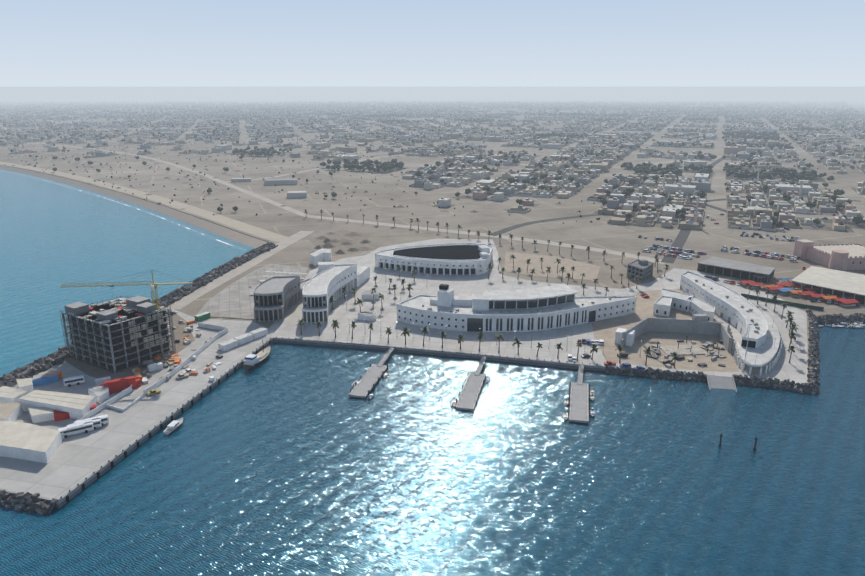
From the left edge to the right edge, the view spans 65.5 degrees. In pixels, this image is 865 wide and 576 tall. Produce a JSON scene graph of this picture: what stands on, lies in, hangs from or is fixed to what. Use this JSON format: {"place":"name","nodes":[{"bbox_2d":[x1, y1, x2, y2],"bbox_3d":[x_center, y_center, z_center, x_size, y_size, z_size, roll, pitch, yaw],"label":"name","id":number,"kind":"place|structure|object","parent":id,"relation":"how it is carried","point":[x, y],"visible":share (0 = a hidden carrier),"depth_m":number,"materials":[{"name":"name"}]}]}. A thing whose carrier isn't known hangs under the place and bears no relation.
{"place":"outdoors","nodes":[
{"label":"outdoors","id":0,"kind":"place"},
{"bbox_2d":[65,309,194,379],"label":"yard ground","id":1,"kind":"structure","parent":0,"point":[94,371],"depth_m":317.79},
{"bbox_2d":[59,295,175,372],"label":"construction building","id":2,"kind":"structure","parent":1,"relation":"on","point":[128,333],"depth_m":315.05,"materials":[{"name":"concrete"}]},
{"bbox_2d":[60,270,192,356],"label":"tower crane","id":3,"kind":"object","parent":1,"relation":"on","point":[153,286],"visible":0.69,"depth_m":316.42,"materials":[{"name":"yellow"}]},
{"bbox_2d":[132,320,222,383],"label":"site clutter","id":4,"kind":"object","parent":1,"relation":"on","point":[174,362],"visible":0.48,"depth_m":315.19,"materials":[{"name":"concrete"}]},
{"bbox_2d":[0,309,271,498],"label":"quay","id":5,"kind":"structure","parent":0,"point":[76,459],"depth_m":267.65,"materials":[{"name":"grey concrete"}]},
{"bbox_2d":[0,378,109,463],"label":"industrial sheds","id":6,"kind":"object","parent":5,"relation":"on","point":[29,442],"visible":0.98,"depth_m":262.43,"materials":[{"name":"white metal"}]},
{"bbox_2d":[58,375,108,437],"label":"buses","id":7,"kind":"object","parent":5,"relation":"on","point":[85,425],"visible":0.98,"depth_m":255.62,"materials":[{"name":"white paint"}]},
{"bbox_2d":[32,362,162,420],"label":"containers","id":8,"kind":"object","parent":5,"relation":"on","point":[118,385],"visible":0.77,"depth_m":289.77,"materials":[{"name":"red metal"}]},
{"bbox_2d":[61,322,228,439],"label":"yard walls","id":9,"kind":"structure","parent":5,"relation":"on","point":[118,396],"depth_m":288.81,"materials":[{"name":"grey concrete"}]},
{"bbox_2d":[147,389,160,395],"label":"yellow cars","id":10,"kind":"object","parent":5,"relation":"on","point":[152,392],"visible":0.96,"depth_m":284.66,"materials":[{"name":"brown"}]},
{"bbox_2d":[194,312,267,350],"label":"quay cabins","id":11,"kind":"object","parent":5,"relation":"on","point":[241,339],"visible":1,"depth_m":343.63,"materials":[{"name":"white metal"}]},
{"bbox_2d":[0,162,293,247],"bbox_3d":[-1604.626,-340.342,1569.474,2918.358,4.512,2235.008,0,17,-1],"label":"beach sand","id":12,"kind":"structure","parent":0,"point":[238,237],"depth_m":714.01,"materials":[{"name":"beige sand"}]},
{"bbox_2d":[31,143,310,215],"bbox_3d":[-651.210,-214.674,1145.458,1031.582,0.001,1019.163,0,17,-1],"label":"road","id":13,"kind":"structure","parent":0,"point":[295,211],"depth_m":877.45,"materials":[{"name":"beige asphalt"}]},
{"bbox_2d":[0,169,864,575],"bbox_3d":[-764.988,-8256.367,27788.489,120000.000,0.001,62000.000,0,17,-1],"label":"sea","id":14,"kind":"structure","parent":0,"point":[284,459],"depth_m":235.85,"materials":[{"name":"liquid"}]},
{"bbox_2d":[0,490,56,514],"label":"rock revetment","id":15,"kind":"object","parent":14,"relation":"in","point":[28,502],"visible":0.9,"depth_m":212.33,"materials":[{"name":"grey stone"}]},
{"bbox_2d":[0,338,272,504],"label":"quay wall","id":16,"kind":"structure","parent":14,"relation":"in","point":[113,459],"depth_m":249.93,"materials":[{"name":"concrete"}]},
{"bbox_2d":[44,180,243,249],"bbox_3d":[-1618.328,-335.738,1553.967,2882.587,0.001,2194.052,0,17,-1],"label":"foam","id":17,"kind":"object","parent":14,"relation":"on","point":[153,214],"visible":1,"depth_m":679.66,"materials":[{"name":"white"}]},
{"bbox_2d":[348,346,393,397],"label":"jetty","id":18,"kind":"object","parent":14,"relation":"in","point":[366,383],"visible":0.94,"depth_m":301.85,"materials":[{"name":"concrete"}]},
{"bbox_2d":[455,355,486,410],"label":"jetty","id":19,"kind":"object","parent":14,"relation":"in","point":[469,395],"visible":1,"depth_m":291.75,"materials":[{"name":"concrete"}]},
{"bbox_2d":[163,322,864,434],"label":"boats","id":20,"kind":"object","parent":14,"relation":"on","point":[251,360],"visible":0.81,"depth_m":314.45,"materials":[{"name":"white paint"}]},
{"bbox_2d":[568,365,589,422],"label":"jetty","id":21,"kind":"object","parent":14,"relation":"in","point":[578,403],"visible":0.98,"depth_m":281.76,"materials":[{"name":"concrete"}]},
{"bbox_2d":[718,433,757,449],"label":"mooring posts","id":22,"kind":"object","parent":14,"relation":"in","point":[754,447],"visible":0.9,"depth_m":246.59,"materials":[{"name":"grey metal"}]},
{"bbox_2d":[0,87,864,507],"bbox_3d":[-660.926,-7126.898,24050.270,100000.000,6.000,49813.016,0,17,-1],"label":"ground","id":23,"kind":"structure","parent":0,"point":[710,239],"depth_m":895.30,"materials":[{"name":"beige sand"}]},
{"bbox_2d":[0,242,277,386],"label":"breakwater rocks","id":24,"kind":"object","parent":23,"relation":"on","point":[46,363],"visible":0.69,"depth_m":405.29,"materials":[{"name":"grey stone"}]},
{"bbox_2d":[165,231,313,308],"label":"road","id":25,"kind":"structure","parent":23,"relation":"on","point":[184,301],"depth_m":470.33,"materials":[{"name":"grey asphalt"}]},
{"bbox_2d":[198,264,307,312],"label":"fence","id":26,"kind":"object","parent":23,"relation":"on","point":[246,275],"visible":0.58,"depth_m":461.86,"materials":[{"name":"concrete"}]},
{"bbox_2d":[197,264,307,318],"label":"yard","id":27,"kind":"structure","parent":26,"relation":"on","point":[235,300],"depth_m":417.96,"materials":[{"name":"beige concrete"}]},
{"bbox_2d":[249,271,306,295],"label":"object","id":28,"kind":"object","parent":27,"relation":"on","point":[260,281],"visible":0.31,"depth_m":466.28,"materials":[{"name":"concrete"}]},
{"bbox_2d":[253,276,300,322],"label":"crescent building","id":29,"kind":"structure","parent":23,"relation":"on","point":[276,297],"depth_m":376.06,"materials":[{"name":"paint"}]},
{"bbox_2d":[308,230,369,255],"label":"earthworks","id":30,"kind":"structure","parent":23,"relation":"on","point":[314,241],"depth_m":563.48,"materials":[{"name":"beige soil"}]},
{"bbox_2d":[309,232,374,253],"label":"earth mounds","id":31,"kind":"object","parent":23,"relation":"on","point":[327,241],"visible":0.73,"depth_m":555.15,"materials":[{"name":"beige soil"}]},
{"bbox_2d":[0,101,864,230],"bbox_3d":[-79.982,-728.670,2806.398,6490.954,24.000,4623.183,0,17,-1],"label":"town houses","id":32,"kind":"structure","parent":23,"relation":"on","point":[692,220],"depth_m":1494.76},
{"bbox_2d":[0,101,864,228],"bbox_3d":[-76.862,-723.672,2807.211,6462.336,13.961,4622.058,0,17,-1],"label":"town trees","id":33,"kind":"object","parent":23,"relation":"on","point":[790,173],"visible":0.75,"depth_m":1441.98,"materials":[{"name":"green plant"}]},
{"bbox_2d":[2,138,864,223],"bbox_3d":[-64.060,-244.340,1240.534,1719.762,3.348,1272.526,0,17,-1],"label":"scrub bushes","id":34,"kind":"object","parent":23,"relation":"on","point":[401,206],"visible":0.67,"depth_m":994.13,"materials":[{"name":"green plant"}]},
{"bbox_2d":[305,215,664,263],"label":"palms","id":35,"kind":"object","parent":23,"relation":"on","point":[515,238],"visible":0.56,"depth_m":582.09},
{"bbox_2d":[273,337,704,373],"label":"quay","id":36,"kind":"structure","parent":23,"relation":"on","point":[464,353],"depth_m":329.31,"materials":[{"name":"concrete"}]},
{"bbox_2d":[231,161,761,214],"bbox_3d":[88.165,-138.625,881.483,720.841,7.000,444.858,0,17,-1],"label":"sheds","id":37,"kind":"object","parent":23,"relation":"on","point":[303,194],"visible":0.73,"depth_m":881.40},
{"bbox_2d":[172,212,837,344],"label":"cars","id":38,"kind":"object","parent":23,"relation":"on","point":[687,254],"visible":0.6,"depth_m":525.24,"materials":[{"name":"grey"}]},
{"bbox_2d":[175,218,836,378],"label":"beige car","id":39,"kind":"object","parent":23,"relation":"on","point":[181,375],"visible":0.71,"depth_m":506.69,"materials":[{"name":"beige metal"}]},
{"bbox_2d":[166,209,858,373],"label":"cars","id":40,"kind":"object","parent":23,"relation":"on","point":[569,356],"visible":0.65,"depth_m":506.94,"materials":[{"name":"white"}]},
{"bbox_2d":[296,209,798,367],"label":"palm trees","id":41,"kind":"object","parent":23,"relation":"on","point":[335,324],"visible":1,"depth_m":389.60,"materials":[{"name":"green plant"}]},
{"bbox_2d":[504,252,599,279],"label":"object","id":42,"kind":"structure","parent":23,"relation":"on","point":[591,271],"depth_m":485.87,"materials":[{"name":"beige sand"}]},
{"bbox_2d":[606,365,706,382],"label":"revetment","id":43,"kind":"object","parent":23,"relation":"on","point":[700,376],"visible":0.81,"depth_m":306.99,"materials":[{"name":"grey stone"}]},
{"bbox_2d":[586,217,851,368],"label":"cars","id":44,"kind":"object","parent":23,"relation":"on","point":[588,341],"visible":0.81,"depth_m":452.08,"materials":[{"name":"blue"}]},
{"bbox_2d":[706,374,736,392],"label":"slipway","id":45,"kind":"structure","parent":23,"relation":"on","point":[722,382],"depth_m":298.90,"materials":[{"name":"concrete"}]},
{"bbox_2d":[697,257,774,282],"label":"market shed","id":46,"kind":"structure","parent":23,"relation":"on","point":[736,269],"depth_m":465.25,"materials":[{"name":"metal"}]},
{"bbox_2d":[732,308,819,394],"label":"revetment","id":47,"kind":"object","parent":23,"relation":"on","point":[811,386],"visible":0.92,"depth_m":299.62,"materials":[{"name":"grey stone"}]},
{"bbox_2d":[737,278,859,307],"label":"market stalls","id":48,"kind":"object","parent":23,"relation":"on","point":[783,288],"visible":0.88,"depth_m":422.00,"materials":[{"name":"red"}]},
{"bbox_2d":[791,266,864,304],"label":"market shed","id":49,"kind":"structure","parent":23,"relation":"on","point":[825,281],"depth_m":429.09,"materials":[{"name":"metal"}]},
{"bbox_2d":[793,239,864,271],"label":"fort","id":50,"kind":"structure","parent":23,"relation":"on","point":[843,257],"depth_m":491.27,"materials":[{"name":"beige"}]},
{"bbox_2d":[816,313,864,323],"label":"shore revetment","id":51,"kind":"object","parent":23,"relation":"on","point":[840,318],"depth_m":377.99,"materials":[{"name":"grey stone"}]},
{"bbox_2d":[0,0,864,86],"label":"sky","id":52,"kind":"structure","parent":0,"point":[44,43],"materials":[{"name":"blue"}]},
{"bbox_2d":[225,151,805,181],"bbox_3d":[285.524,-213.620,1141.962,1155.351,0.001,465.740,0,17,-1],"label":"road","id":53,"kind":"structure","parent":0,"point":[401,154],"depth_m":1068.86,"materials":[{"name":"beige asphalt"}]},
{"bbox_2d":[269,239,807,383],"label":"plaza paving","id":54,"kind":"structure","parent":0,"point":[795,369],"depth_m":366.69,"materials":[{"name":"beige concrete"}]},
{"bbox_2d":[300,278,310,300],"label":"building","id":55,"kind":"structure","parent":54,"relation":"on","point":[303,283],"depth_m":419.53,"materials":[{"name":"paint"}]},
{"bbox_2d":[310,249,333,272],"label":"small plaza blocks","id":56,"kind":"structure","parent":54,"relation":"on","point":[321,259],"depth_m":491.30,"materials":[{"name":"white paint"}]},
{"bbox_2d":[302,264,369,323],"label":"crescent building","id":57,"kind":"structure","parent":54,"relation":"on","point":[320,289],"depth_m":396.29,"materials":[{"name":"white paint"}]},
{"bbox_2d":[358,290,379,320],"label":"kiosks","id":58,"kind":"object","parent":54,"relation":"on","point":[367,315],"visible":0.92,"depth_m":379.45,"materials":[{"name":"concrete"}]},
{"bbox_2d":[60,268,775,497],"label":"promenade furniture","id":59,"kind":"object","parent":54,"relation":"on","point":[414,348],"visible":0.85,"depth_m":330.53,"materials":[{"name":"silver metal"}]},
{"bbox_2d":[375,243,492,274],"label":"oval building","id":60,"kind":"structure","parent":54,"relation":"on","point":[461,258],"depth_m":475.11,"materials":[{"name":"white concrete"}]},
{"bbox_2d":[396,283,636,331],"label":"long building","id":61,"kind":"structure","parent":54,"relation":"on","point":[544,308],"depth_m":365.88,"materials":[{"name":"white paint"}]},
{"bbox_2d":[680,271,781,375],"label":"curved building","id":62,"kind":"structure","parent":54,"relation":"on","point":[736,309],"depth_m":356.15,"materials":[{"name":"white paint"}]},
{"bbox_2d":[743,323,752,369],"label":"light mast","id":63,"kind":"object","parent":54,"relation":"on","point":[747,344],"visible":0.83,"depth_m":306.33,"materials":[{"name":"white metal"}]},
{"bbox_2d":[741,293,823,310],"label":"market fence","id":64,"kind":"object","parent":54,"relation":"on","point":[787,303],"visible":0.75,"depth_m":400.39,"materials":[{"name":"green"}]},
{"bbox_2d":[627,259,653,281],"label":"small building","id":65,"kind":"structure","parent":0,"point":[642,269],"depth_m":454.90,"materials":[{"name":"paint"}]},
{"bbox_2d":[591,288,738,371],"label":"sandy ground","id":66,"kind":"structure","parent":0,"point":[604,329],"depth_m":345.16,"materials":[{"name":"beige sand"}]},
{"bbox_2d":[614,314,735,367],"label":"amphitheater","id":67,"kind":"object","parent":66,"relation":"on","point":[699,324],"visible":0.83,"depth_m":341.25,"materials":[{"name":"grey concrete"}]},
{"bbox_2d":[488,196,860,235],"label":"road","id":68,"kind":"structure","parent":0,"point":[502,231],"depth_m":646.04,"materials":[{"name":"grey asphalt"}]},
{"bbox_2d":[653,288,714,320],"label":"white building","id":69,"kind":"structure","parent":0,"point":[666,302],"depth_m":387.23,"materials":[{"name":"white paint"}]},
{"bbox_2d":[705,204,727,212],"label":"road","id":70,"kind":"structure","parent":0,"point":[717,208],"depth_m":714.03,"materials":[{"name":"grey asphalt"}]},
{"bbox_2d":[661,123,816,262],"bbox_3d":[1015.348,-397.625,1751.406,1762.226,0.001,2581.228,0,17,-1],"label":"road","id":71,"kind":"structure","parent":0,"point":[681,238],"depth_m":567.10,"materials":[{"name":"grey asphalt"}]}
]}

